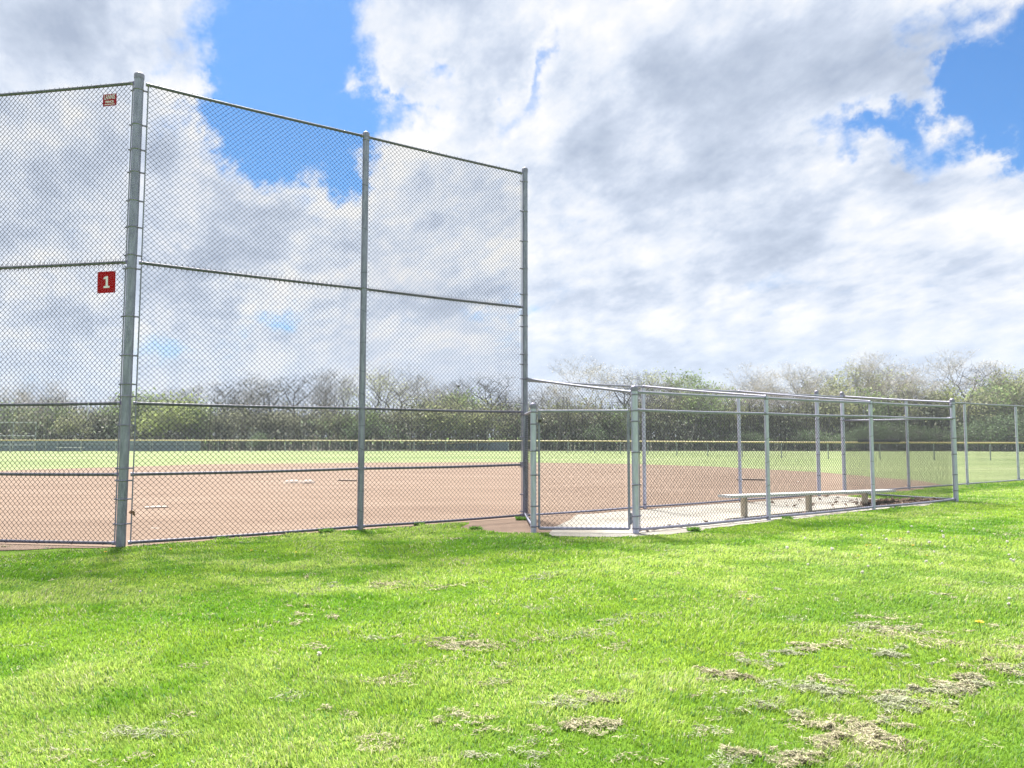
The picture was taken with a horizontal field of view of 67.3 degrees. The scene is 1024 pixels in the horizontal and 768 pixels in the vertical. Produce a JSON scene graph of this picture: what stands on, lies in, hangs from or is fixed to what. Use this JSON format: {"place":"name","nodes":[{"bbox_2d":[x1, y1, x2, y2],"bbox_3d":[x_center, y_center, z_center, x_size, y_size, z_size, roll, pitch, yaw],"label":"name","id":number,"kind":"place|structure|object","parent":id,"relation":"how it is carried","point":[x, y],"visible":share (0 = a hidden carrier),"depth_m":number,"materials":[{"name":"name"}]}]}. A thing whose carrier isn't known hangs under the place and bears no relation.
{"place":"outdoors","nodes":[
{"label":"outdoors","id":0,"kind":"place"},
{"bbox_2d":[0,462,939,549],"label":"infield dirt","id":1,"kind":"structure","parent":0,"point":[510,524],"depth_m":18.37,"materials":[{"name":"brown soil"}]},
{"bbox_2d":[0,72,527,546],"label":"backstop","id":2,"kind":"object","parent":1,"relation":"on","point":[126,344],"visible":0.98,"depth_m":10.91,"materials":[{"name":"metal"}]},
{"bbox_2d":[97,270,115,293],"bbox_3d":[-5.418,-1.355,10.249,0.307,0.333,0.020,-2,-4,10],"label":"number sign","id":3,"kind":"object","parent":2,"relation":"attached to","point":[105,281],"visible":1,"depth_m":10.24,"materials":[{"name":"red plastic"}]},
{"bbox_2d":[103,93,116,106],"bbox_3d":[-5.451,-3.850,10.422,0.205,0.165,0.010,-2,-4,10],"label":"fence maker sign","id":4,"kind":"object","parent":2,"relation":"attached to","point":[109,99],"visible":1,"depth_m":10.42,"materials":[{"name":"red plastic"}]},
{"bbox_2d":[0,438,1023,767],"bbox_3d":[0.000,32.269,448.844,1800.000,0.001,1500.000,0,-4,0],"label":"ground","id":5,"kind":"structure","parent":0,"point":[444,714],"depth_m":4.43,"materials":[{"name":"green plant"}]},
{"bbox_2d":[0,532,1023,767],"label":"grass clippings","id":6,"kind":"object","parent":5,"relation":"on","point":[871,729],"depth_m":4.20,"materials":[{"name":"beige plant"}]},
{"bbox_2d":[0,451,1023,488],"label":"outfield ground","id":7,"kind":"structure","parent":0,"point":[247,458],"depth_m":48.49,"materials":[{"name":"green plant"}]},
{"bbox_2d":[0,440,1023,459],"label":"outfield fence","id":8,"kind":"object","parent":7,"relation":"on","point":[517,442],"visible":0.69,"depth_m":70.18,"materials":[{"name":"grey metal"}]},
{"bbox_2d":[528,380,1023,515],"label":"sideline fence","id":9,"kind":"object","parent":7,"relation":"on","point":[1016,431],"visible":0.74,"depth_m":17.90,"materials":[{"name":"metal"}]},
{"bbox_2d":[0,0,1023,437],"label":"sky","id":10,"kind":"structure","parent":0,"point":[715,186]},
{"bbox_2d":[200,444,1014,450],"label":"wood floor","id":11,"kind":"structure","parent":0,"point":[529,450],"depth_m":79.97,"materials":[{"name":"plant"}]},
{"bbox_2d":[0,399,30,439],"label":"shrub","id":12,"kind":"object","parent":11,"relation":"on","point":[9,420],"visible":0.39,"depth_m":83.25,"materials":[{"name":"green plant"}]},
{"bbox_2d":[0,384,43,428],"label":"bare tree","id":13,"kind":"object","parent":11,"relation":"on","point":[22,395],"visible":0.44,"depth_m":85.36,"materials":[{"name":"beige plant"}]},
{"bbox_2d":[1,407,55,439],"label":"shrub","id":14,"kind":"object","parent":11,"relation":"on","point":[24,419],"visible":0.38,"depth_m":81.61,"materials":[{"name":"green plant"}]},
{"bbox_2d":[8,381,79,413],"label":"bare tree","id":15,"kind":"object","parent":11,"relation":"on","point":[45,396],"visible":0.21,"depth_m":90.21,"materials":[{"name":"beige plant"}]},
{"bbox_2d":[27,398,83,439],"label":"shrub","id":16,"kind":"object","parent":11,"relation":"on","point":[56,414],"visible":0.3,"depth_m":82.96,"materials":[{"name":"green plant"}]},
{"bbox_2d":[49,407,95,439],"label":"shrub","id":17,"kind":"object","parent":11,"relation":"on","point":[77,422],"visible":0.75,"depth_m":79.12,"materials":[{"name":"green plant"}]},
{"bbox_2d":[72,407,118,439],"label":"shrub","id":18,"kind":"object","parent":11,"relation":"on","point":[95,424],"visible":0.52,"depth_m":81.07,"materials":[{"name":"green plant"}]},
{"bbox_2d":[0,441,200,450],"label":"screened fence","id":19,"kind":"object","parent":11,"relation":"on","point":[145,443],"visible":0.46,"depth_m":77.86,"materials":[{"name":"grey metal"}]},
{"bbox_2d":[81,405,120,439],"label":"shrub","id":20,"kind":"object","parent":11,"relation":"on","point":[110,431],"visible":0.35,"depth_m":81.84,"materials":[{"name":"green plant"}]},
{"bbox_2d":[98,383,187,439],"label":"shrub","id":21,"kind":"object","parent":11,"relation":"on","point":[140,400],"visible":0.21,"depth_m":83.04,"materials":[{"name":"green plant"}]},
{"bbox_2d":[131,399,206,439],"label":"shrub","id":22,"kind":"object","parent":11,"relation":"on","point":[151,420],"visible":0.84,"depth_m":79.21,"materials":[{"name":"green plant"}]},
{"bbox_2d":[145,387,215,439],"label":"shrub","id":23,"kind":"object","parent":11,"relation":"on","point":[190,408],"visible":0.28,"depth_m":82.03,"materials":[{"name":"green plant"}]},
{"bbox_2d":[176,396,228,443],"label":"shrub","id":24,"kind":"object","parent":11,"relation":"on","point":[201,419],"visible":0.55,"depth_m":81.96,"materials":[{"name":"green plant"}]},
{"bbox_2d":[177,379,261,447],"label":"bare tree","id":25,"kind":"object","parent":11,"relation":"on","point":[223,391],"visible":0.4,"depth_m":86.65,"materials":[{"name":"grey plant"}]},
{"bbox_2d":[203,403,246,449],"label":"shrub","id":26,"kind":"object","parent":11,"relation":"on","point":[225,424],"visible":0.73,"depth_m":80.93,"materials":[{"name":"green plant"}]},
{"bbox_2d":[219,399,262,449],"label":"shrub","id":27,"kind":"object","parent":11,"relation":"on","point":[241,417],"visible":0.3,"depth_m":84.17,"materials":[{"name":"green plant"}]},
{"bbox_2d":[212,376,291,449],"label":"bare tree","id":28,"kind":"object","parent":11,"relation":"on","point":[260,398],"visible":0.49,"depth_m":85.55,"materials":[{"name":"grey plant"}]},
{"bbox_2d":[220,379,292,446],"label":"bare tree","id":29,"kind":"object","parent":11,"relation":"on","point":[266,403],"visible":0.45,"depth_m":86.74,"materials":[{"name":"grey plant"}]},
{"bbox_2d":[245,430,271,450],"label":"shrub","id":30,"kind":"object","parent":11,"relation":"on","point":[256,438],"visible":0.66,"depth_m":79.14,"materials":[{"name":"green plant"}]},
{"bbox_2d":[242,402,300,449],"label":"shrub","id":31,"kind":"object","parent":11,"relation":"on","point":[272,416],"visible":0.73,"depth_m":82.05,"materials":[{"name":"green plant"}]},
{"bbox_2d":[208,369,345,444],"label":"bare tree","id":32,"kind":"object","parent":11,"relation":"on","point":[250,385],"visible":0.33,"depth_m":97.19,"materials":[{"name":"grey plant"}]},
{"bbox_2d":[258,375,333,443],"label":"bare tree","id":33,"kind":"object","parent":11,"relation":"on","point":[294,396],"visible":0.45,"depth_m":96.56,"materials":[{"name":"grey plant"}]},
{"bbox_2d":[275,404,329,449],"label":"shrub","id":34,"kind":"object","parent":11,"relation":"on","point":[295,425],"visible":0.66,"depth_m":81.91,"materials":[{"name":"green plant"}]},
{"bbox_2d":[292,373,350,446],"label":"bare tree","id":35,"kind":"object","parent":11,"relation":"on","point":[312,397],"visible":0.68,"depth_m":94.53,"materials":[{"name":"grey plant"}]},
{"bbox_2d":[307,402,344,449],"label":"shrub","id":36,"kind":"object","parent":11,"relation":"on","point":[327,421],"visible":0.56,"depth_m":82.99,"materials":[{"name":"green plant"}]},
{"bbox_2d":[302,367,349,437],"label":"bare tree","id":37,"kind":"object","parent":11,"relation":"on","point":[326,387],"visible":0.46,"depth_m":98.56,"materials":[{"name":"grey plant"}]},
{"bbox_2d":[299,374,358,449],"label":"bare tree","id":38,"kind":"object","parent":11,"relation":"on","point":[349,397],"visible":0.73,"depth_m":83.81,"materials":[{"name":"grey plant"}]},
{"bbox_2d":[323,403,365,449],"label":"shrub","id":39,"kind":"object","parent":11,"relation":"on","point":[348,414],"visible":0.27,"depth_m":82.32,"materials":[{"name":"green plant"}]},
{"bbox_2d":[334,398,388,449],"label":"shrub","id":40,"kind":"object","parent":11,"relation":"on","point":[375,417],"visible":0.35,"depth_m":80.78,"materials":[{"name":"green plant"}]},
{"bbox_2d":[338,417,400,450],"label":"shrub","id":41,"kind":"object","parent":11,"relation":"on","point":[366,435],"visible":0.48,"depth_m":79.74,"materials":[{"name":"green plant"}]},
{"bbox_2d":[338,368,416,411],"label":"leafing tree","id":42,"kind":"object","parent":11,"relation":"on","point":[380,382],"visible":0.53,"depth_m":91.46,"materials":[{"name":"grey plant"}]},
{"bbox_2d":[366,404,410,449],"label":"shrub","id":43,"kind":"object","parent":11,"relation":"on","point":[389,419],"visible":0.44,"depth_m":82.67,"materials":[{"name":"green plant"}]},
{"bbox_2d":[349,361,451,448],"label":"bare tree","id":44,"kind":"object","parent":11,"relation":"on","point":[398,393],"visible":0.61,"depth_m":86.36,"materials":[{"name":"grey plant"}]},
{"bbox_2d":[382,400,422,449],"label":"shrub","id":45,"kind":"object","parent":11,"relation":"on","point":[404,418],"visible":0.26,"depth_m":84.75,"materials":[{"name":"green plant"}]},
{"bbox_2d":[401,388,456,449],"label":"shrub","id":46,"kind":"object","parent":11,"relation":"on","point":[419,419],"visible":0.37,"depth_m":82.36,"materials":[{"name":"green plant"}]},
{"bbox_2d":[396,375,465,443],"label":"bare tree","id":47,"kind":"object","parent":11,"relation":"on","point":[428,396],"visible":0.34,"depth_m":90.01,"materials":[{"name":"grey plant"}]},
{"bbox_2d":[365,441,507,450],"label":"screened fence","id":48,"kind":"object","parent":11,"relation":"on","point":[492,446],"visible":0.21,"depth_m":81.13,"materials":[{"name":"green fabric"}]},
{"bbox_2d":[415,389,477,449],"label":"shrub","id":49,"kind":"object","parent":11,"relation":"on","point":[445,417],"visible":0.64,"depth_m":81.03,"materials":[{"name":"green plant"}]},
{"bbox_2d":[435,387,488,442],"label":"shrub","id":50,"kind":"object","parent":11,"relation":"on","point":[468,403],"visible":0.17,"depth_m":85.77,"materials":[{"name":"green plant"}]},
{"bbox_2d":[453,394,514,441],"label":"shrub","id":51,"kind":"object","parent":11,"relation":"on","point":[482,419],"visible":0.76,"depth_m":80.68,"materials":[{"name":"green plant"}]},
{"bbox_2d":[433,372,537,438],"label":"bare tree","id":52,"kind":"object","parent":11,"relation":"on","point":[491,390],"visible":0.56,"depth_m":83.94,"materials":[{"name":"grey plant"}]},
{"bbox_2d":[0,395,1023,450],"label":"undergrowth","id":53,"kind":"object","parent":11,"relation":"on","point":[294,446],"visible":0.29,"depth_m":81.10,"materials":[{"name":"green plant"}]},
{"bbox_2d":[486,402,541,449],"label":"shrub","id":54,"kind":"object","parent":11,"relation":"on","point":[513,419],"visible":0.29,"depth_m":81.21,"materials":[{"name":"green plant"}]},
{"bbox_2d":[520,403,568,449],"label":"shrub","id":55,"kind":"object","parent":11,"relation":"on","point":[549,424],"visible":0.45,"depth_m":81.56,"materials":[{"name":"green plant"}]},
{"bbox_2d":[536,393,585,448],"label":"shrub","id":56,"kind":"object","parent":11,"relation":"on","point":[556,408],"visible":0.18,"depth_m":83.22,"materials":[{"name":"green plant"}]},
{"bbox_2d":[528,380,597,449],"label":"bare tree","id":57,"kind":"object","parent":11,"relation":"on","point":[560,403],"visible":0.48,"depth_m":85.53,"materials":[{"name":"grey plant"}]},
{"bbox_2d":[565,392,614,448],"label":"shrub","id":58,"kind":"object","parent":11,"relation":"on","point":[578,406],"visible":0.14,"depth_m":85.67,"materials":[{"name":"green plant"}]},
{"bbox_2d":[576,424,608,449],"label":"shrub","id":59,"kind":"object","parent":11,"relation":"on","point":[591,434],"visible":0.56,"depth_m":80.37,"materials":[{"name":"green plant"}]},
{"bbox_2d":[547,355,638,438],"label":"bare tree","id":60,"kind":"object","parent":11,"relation":"on","point":[590,374],"visible":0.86,"depth_m":83.27,"materials":[{"name":"beige plant"}]},
{"bbox_2d":[574,400,618,449],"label":"shrub","id":61,"kind":"object","parent":11,"relation":"on","point":[600,417],"visible":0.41,"depth_m":82.16,"materials":[{"name":"green plant"}]},
{"bbox_2d":[595,400,652,449],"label":"shrub","id":62,"kind":"object","parent":11,"relation":"on","point":[621,415],"visible":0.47,"depth_m":81.15,"materials":[{"name":"green plant"}]},
{"bbox_2d":[594,372,682,416],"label":"bare tree","id":63,"kind":"object","parent":11,"relation":"on","point":[640,396],"visible":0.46,"depth_m":84.92,"materials":[{"name":"grey plant"}]},
{"bbox_2d":[622,361,674,443],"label":"leafing tree","id":64,"kind":"object","parent":11,"relation":"on","point":[655,378],"visible":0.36,"depth_m":94.61,"materials":[{"name":"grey plant"}]},
{"bbox_2d":[638,390,682,449],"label":"shrub","id":65,"kind":"object","parent":11,"relation":"on","point":[666,403],"visible":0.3,"depth_m":83.21,"materials":[{"name":"green plant"}]},
{"bbox_2d":[649,390,699,448],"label":"shrub","id":66,"kind":"object","parent":11,"relation":"on","point":[685,405],"visible":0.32,"depth_m":84.40,"materials":[{"name":"green plant"}]},
{"bbox_2d":[649,368,722,445],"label":"leafing tree","id":67,"kind":"object","parent":11,"relation":"on","point":[691,382],"visible":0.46,"depth_m":87.47,"materials":[{"name":"green plant"}]},
{"bbox_2d":[668,384,745,449],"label":"shrub","id":68,"kind":"object","parent":11,"relation":"on","point":[707,407],"visible":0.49,"depth_m":82.31,"materials":[{"name":"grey plant"}]},
{"bbox_2d":[706,395,760,448],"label":"shrub","id":69,"kind":"object","parent":11,"relation":"on","point":[731,410],"visible":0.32,"depth_m":82.12,"materials":[{"name":"green plant"}]},
{"bbox_2d":[719,429,773,450],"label":"shrub","id":70,"kind":"object","parent":11,"relation":"on","point":[745,436],"visible":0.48,"depth_m":78.87,"materials":[{"name":"green plant"}]},
{"bbox_2d":[712,361,795,447],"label":"bare tree","id":71,"kind":"object","parent":11,"relation":"on","point":[759,385],"visible":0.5,"depth_m":85.34,"materials":[{"name":"beige plant"}]},
{"bbox_2d":[721,389,787,449],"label":"shrub","id":72,"kind":"object","parent":11,"relation":"on","point":[761,421],"visible":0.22,"depth_m":82.27,"materials":[{"name":"green plant"}]},
{"bbox_2d":[763,401,807,449],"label":"shrub","id":73,"kind":"object","parent":11,"relation":"on","point":[787,417],"visible":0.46,"depth_m":81.29,"materials":[{"name":"green plant"}]},
{"bbox_2d":[740,359,837,446],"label":"bare tree","id":74,"kind":"object","parent":11,"relation":"on","point":[795,378],"visible":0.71,"depth_m":84.62,"materials":[{"name":"beige plant"}]},
{"bbox_2d":[779,389,830,449],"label":"shrub","id":75,"kind":"object","parent":11,"relation":"on","point":[808,408],"visible":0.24,"depth_m":84.11,"materials":[{"name":"green plant"}]},
{"bbox_2d":[787,428,833,450],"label":"shrub","id":76,"kind":"object","parent":11,"relation":"on","point":[804,434],"visible":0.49,"depth_m":78.18,"materials":[{"name":"green plant"}]},
{"bbox_2d":[769,369,856,444],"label":"bare tree","id":77,"kind":"object","parent":11,"relation":"on","point":[812,389],"visible":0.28,"depth_m":86.02,"materials":[{"name":"beige plant"}]},
{"bbox_2d":[798,371,858,409],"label":"leafing tree","id":78,"kind":"object","parent":11,"relation":"on","point":[832,384],"visible":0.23,"depth_m":95.49,"materials":[{"name":"green plant"}]},
{"bbox_2d":[798,388,866,449],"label":"shrub","id":79,"kind":"object","parent":11,"relation":"on","point":[834,409],"visible":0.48,"depth_m":82.86,"materials":[{"name":"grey plant"}]},
{"bbox_2d":[821,382,880,447],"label":"shrub","id":80,"kind":"object","parent":11,"relation":"on","point":[851,391],"visible":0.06,"depth_m":84.85,"materials":[{"name":"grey plant"}]},
{"bbox_2d":[818,357,887,406],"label":"leafing tree","id":81,"kind":"object","parent":11,"relation":"on","point":[848,376],"visible":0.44,"depth_m":90.72,"materials":[{"name":"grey plant"}]},
{"bbox_2d":[837,383,909,448],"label":"shrub","id":82,"kind":"object","parent":11,"relation":"on","point":[867,394],"visible":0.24,"depth_m":82.86,"materials":[{"name":"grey plant"}]},
{"bbox_2d":[844,361,919,411],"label":"leafing tree","id":83,"kind":"object","parent":11,"relation":"on","point":[878,376],"visible":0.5,"depth_m":88.33,"materials":[{"name":"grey plant"}]},
{"bbox_2d":[837,351,944,407],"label":"bare tree","id":84,"kind":"object","parent":11,"relation":"on","point":[919,381],"visible":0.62,"depth_m":87.01,"materials":[{"name":"beige plant"}]},
{"bbox_2d":[857,418,925,450],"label":"shrub","id":85,"kind":"object","parent":11,"relation":"on","point":[880,432],"visible":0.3,"depth_m":77.53,"materials":[{"name":"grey plant"}]},
{"bbox_2d":[836,349,947,398],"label":"bare tree","id":86,"kind":"object","parent":11,"relation":"on","point":[871,365],"visible":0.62,"depth_m":88.31,"materials":[{"name":"beige plant"}]},
{"bbox_2d":[873,388,927,449],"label":"shrub","id":87,"kind":"object","parent":11,"relation":"on","point":[898,411],"visible":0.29,"depth_m":82.45,"materials":[{"name":"green plant"}]},
{"bbox_2d":[882,375,974,449],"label":"shrub","id":88,"kind":"object","parent":11,"relation":"on","point":[921,409],"visible":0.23,"depth_m":82.80,"materials":[{"name":"green plant"}]},
{"bbox_2d":[910,384,971,449],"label":"shrub","id":89,"kind":"object","parent":11,"relation":"on","point":[937,408],"visible":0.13,"depth_m":83.31,"materials":[{"name":"green plant"}]},
{"bbox_2d":[926,380,964,400],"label":"leafing tree","id":90,"kind":"object","parent":11,"relation":"on","point":[949,389],"visible":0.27,"depth_m":87.35,"materials":[{"name":"green plant"}]},
{"bbox_2d":[915,361,1007,401],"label":"bare tree","id":91,"kind":"object","parent":11,"relation":"on","point":[960,381],"visible":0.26,"depth_m":90.43,"materials":[{"name":"grey plant"}]},
{"bbox_2d":[916,346,1023,446],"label":"bare tree","id":92,"kind":"object","parent":11,"relation":"on","point":[956,364],"visible":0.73,"depth_m":90.08,"materials":[{"name":"beige plant"}]},
{"bbox_2d":[938,421,1007,450],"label":"shrub","id":93,"kind":"object","parent":11,"relation":"on","point":[975,430],"visible":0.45,"depth_m":77.11,"materials":[{"name":"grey plant"}]},
{"bbox_2d":[944,382,1006,449],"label":"shrub","id":94,"kind":"object","parent":11,"relation":"on","point":[983,400],"visible":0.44,"depth_m":80.75,"materials":[{"name":"green plant"}]},
{"bbox_2d":[957,412,1023,450],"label":"shrub","id":95,"kind":"object","parent":11,"relation":"on","point":[1003,428],"visible":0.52,"depth_m":76.29,"materials":[{"name":"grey plant"}]},
{"bbox_2d":[960,408,1023,450],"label":"shrub","id":96,"kind":"object","parent":11,"relation":"on","point":[1018,419],"visible":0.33,"depth_m":76.42,"materials":[{"name":"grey plant"}]},
{"bbox_2d":[962,372,1023,449],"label":"shrub","id":97,"kind":"object","parent":11,"relation":"on","point":[1000,391],"visible":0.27,"depth_m":82.44,"materials":[{"name":"green plant"}]},
{"bbox_2d":[983,366,1023,446],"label":"leafing tree","id":98,"kind":"object","parent":11,"relation":"on","point":[1004,377],"visible":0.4,"depth_m":86.37,"materials":[{"name":"green plant"}]},
{"bbox_2d":[991,380,1023,447],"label":"shrub","id":99,"kind":"object","parent":11,"relation":"on","point":[1019,402],"visible":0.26,"depth_m":82.40,"materials":[{"name":"green plant"}]},
{"bbox_2d":[549,496,931,536],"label":"dugout gravel","id":100,"kind":"structure","parent":0,"point":[607,519],"depth_m":13.72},
{"bbox_2d":[524,377,958,532],"bbox_3d":[4.562,1.366,14.970,11.040,2.786,2.771,3,-5,-35],"label":"dugout enclosure","id":101,"kind":"object","parent":100,"relation":"on","point":[634,392],"visible":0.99,"depth_m":13.52,"materials":[{"name":"metal"}]},
{"bbox_2d":[536,410,632,529],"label":"chain link gate","id":102,"kind":"structure","parent":101,"relation":"attached to","point":[629,426],"depth_m":11.45,"materials":[{"name":"metal"}]},
{"bbox_2d":[647,494,945,530],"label":"leaf litter","id":103,"kind":"object","parent":100,"relation":"on","point":[901,499],"visible":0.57,"depth_m":16.41,"materials":[{"name":"brown plant"}]},
{"bbox_2d":[718,489,894,516],"bbox_3d":[5.918,2.356,14.987,5.362,0.613,0.300,3,-5,-35],"label":"team bench","id":104,"kind":"object","parent":100,"relation":"on","point":[792,493],"visible":0.67,"depth_m":14.66,"materials":[{"name":"white metal"}]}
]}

